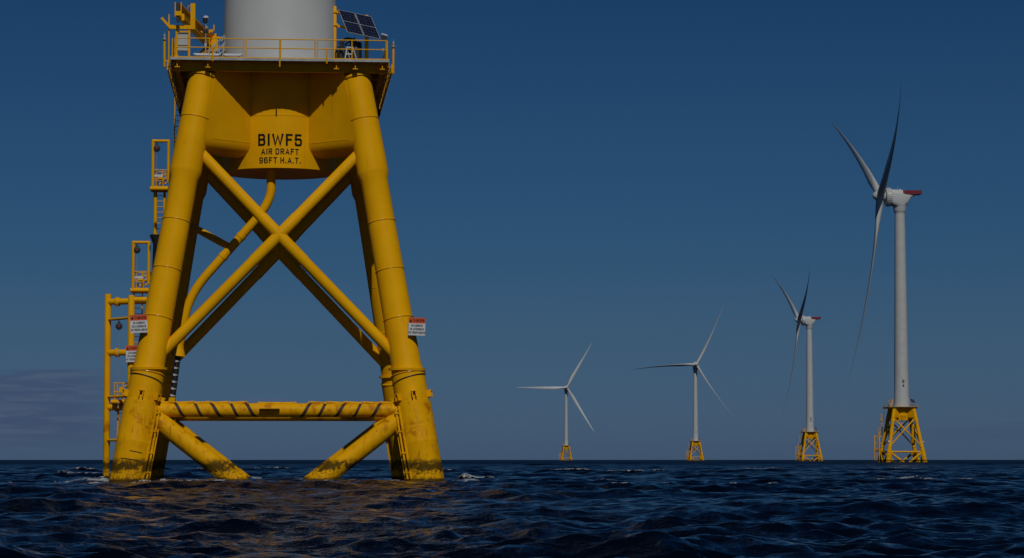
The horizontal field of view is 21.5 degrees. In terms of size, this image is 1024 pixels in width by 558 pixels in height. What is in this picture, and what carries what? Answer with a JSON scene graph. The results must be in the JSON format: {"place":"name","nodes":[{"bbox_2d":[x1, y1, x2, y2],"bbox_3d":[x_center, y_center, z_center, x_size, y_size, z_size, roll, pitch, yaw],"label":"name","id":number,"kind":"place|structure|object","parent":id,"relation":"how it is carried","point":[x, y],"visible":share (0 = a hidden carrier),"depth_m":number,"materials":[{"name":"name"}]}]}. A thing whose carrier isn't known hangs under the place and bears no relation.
{"place":"outdoors","nodes":[
{"label":"outdoors","id":0,"kind":"place"},
{"bbox_2d":[0,460,1023,557],"bbox_3d":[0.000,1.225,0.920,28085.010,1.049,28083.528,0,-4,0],"label":"sea","id":1,"kind":"structure","parent":0,"point":[618,509],"depth_m":55.12,"materials":[{"name":"liquid"}]},
{"bbox_2d":[103,0,444,482],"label":"wind turbine","id":2,"kind":"object","parent":1,"relation":"in","point":[286,95],"visible":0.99,"depth_m":135.87,"materials":[{"name":"yellow paint"}]},
{"bbox_2d":[115,320,121,407],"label":"hoist block","id":3,"kind":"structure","parent":2,"relation":"hanging from","point":[118,326],"depth_m":145.34,"materials":[{"name":"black metal"}]},
{"bbox_2d":[126,345,137,361],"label":"warning sign","id":4,"kind":"object","parent":2,"relation":"attached to","point":[131,350],"visible":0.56,"depth_m":143.91,"materials":[{"name":"white paint"}]},
{"bbox_2d":[134,244,139,282],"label":"hoist block","id":5,"kind":"object","parent":2,"relation":"hanging from","point":[136,249],"depth_m":145.71,"materials":[{"name":"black metal"}]},
{"bbox_2d":[130,314,147,332],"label":"warning sign","id":6,"kind":"object","parent":2,"relation":"attached to","point":[138,323],"visible":1,"depth_m":132.06,"materials":[{"name":"white paint"}]},
{"bbox_2d":[154,143,159,170],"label":"hoist block","id":7,"kind":"object","parent":2,"relation":"hanging from","point":[156,147],"depth_m":146.29,"materials":[{"name":"black metal"}]},
{"bbox_2d":[162,32,168,66],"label":"navigation lantern","id":8,"kind":"object","parent":2,"relation":"attached to","point":[164,36],"visible":1,"depth_m":135.42,"materials":[{"name":"yellow paint"}]},
{"bbox_2d":[161,2,217,63],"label":"deck crane","id":9,"kind":"object","parent":2,"relation":"on","point":[193,25],"visible":0.58,"depth_m":137.22,"materials":[{"name":"yellow paint"}]},
{"bbox_2d":[200,16,211,56],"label":"sensor mast","id":10,"kind":"object","parent":2,"relation":"on","point":[205,21],"visible":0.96,"depth_m":136.74,"materials":[{"name":"metal"}]},
{"bbox_2d":[194,53,220,56],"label":"pipe","id":11,"kind":"object","parent":2,"relation":"on","point":[206,54],"visible":0.93,"depth_m":136.03,"materials":[{"name":"white metal"}]},
{"bbox_2d":[208,35,225,57],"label":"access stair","id":12,"kind":"object","parent":2,"relation":"on","point":[222,45],"visible":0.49,"depth_m":138.80,"materials":[{"name":"metal"}]},
{"bbox_2d":[223,53,241,56],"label":"grating section","id":13,"kind":"object","parent":2,"relation":"on","point":[226,54],"visible":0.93,"depth_m":136.11,"materials":[{"name":"white paint"}]},
{"bbox_2d":[335,37,354,57],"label":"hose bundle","id":14,"kind":"object","parent":2,"relation":"on","point":[340,53],"visible":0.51,"depth_m":139.94,"materials":[{"name":"black rubber"}]},
{"bbox_2d":[345,47,356,57],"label":"stepladder","id":15,"kind":"object","parent":2,"relation":"on","point":[348,53],"visible":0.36,"depth_m":138.56,"materials":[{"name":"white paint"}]},
{"bbox_2d":[350,41,361,57],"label":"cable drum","id":16,"kind":"object","parent":2,"relation":"on","point":[357,45],"visible":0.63,"depth_m":139.66,"materials":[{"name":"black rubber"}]},
{"bbox_2d":[333,6,379,59],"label":"solar array","id":17,"kind":"object","parent":2,"relation":"on","point":[365,23],"visible":0.97,"depth_m":139.92,"materials":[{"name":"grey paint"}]},
{"bbox_2d":[381,33,387,58],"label":"floodlight","id":18,"kind":"object","parent":2,"relation":"on","point":[384,37],"visible":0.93,"depth_m":137.33,"materials":[{"name":"metal"}]},
{"bbox_2d":[389,39,395,73],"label":"navigation lantern","id":19,"kind":"object","parent":2,"relation":"attached to","point":[393,47],"visible":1,"depth_m":136.40,"materials":[{"name":"yellow paint"}]},
{"bbox_2d":[408,317,425,335],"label":"warning sign","id":20,"kind":"object","parent":2,"relation":"attached to","point":[416,326],"visible":1,"depth_m":133.24,"materials":[{"name":"white paint"}]},
{"bbox_2d":[517,343,593,459],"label":"wind turbine","id":21,"kind":"object","parent":1,"relation":"in","point":[566,391],"visible":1,"depth_m":3881.09,"materials":[{"name":"white metal"}]},
{"bbox_2d":[633,304,734,460],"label":"wind turbine","id":22,"kind":"object","parent":1,"relation":"in","point":[695,441],"visible":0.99,"depth_m":2948.98,"materials":[{"name":"white metal"}]},
{"bbox_2d":[772,269,822,460],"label":"wind turbine","id":23,"kind":"object","parent":1,"relation":"in","point":[808,322],"visible":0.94,"depth_m":2007.77,"materials":[{"name":"white metal"}]},
{"bbox_2d":[832,77,926,461],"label":"wind turbine","id":24,"kind":"object","parent":1,"relation":"in","point":[897,200],"visible":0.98,"depth_m":1061.90,"materials":[{"name":"white metal"}]},
{"bbox_2d":[0,0,1023,459],"label":"sky","id":25,"kind":"structure","parent":0,"point":[565,177],"materials":[{"name":"blue"}]}
]}

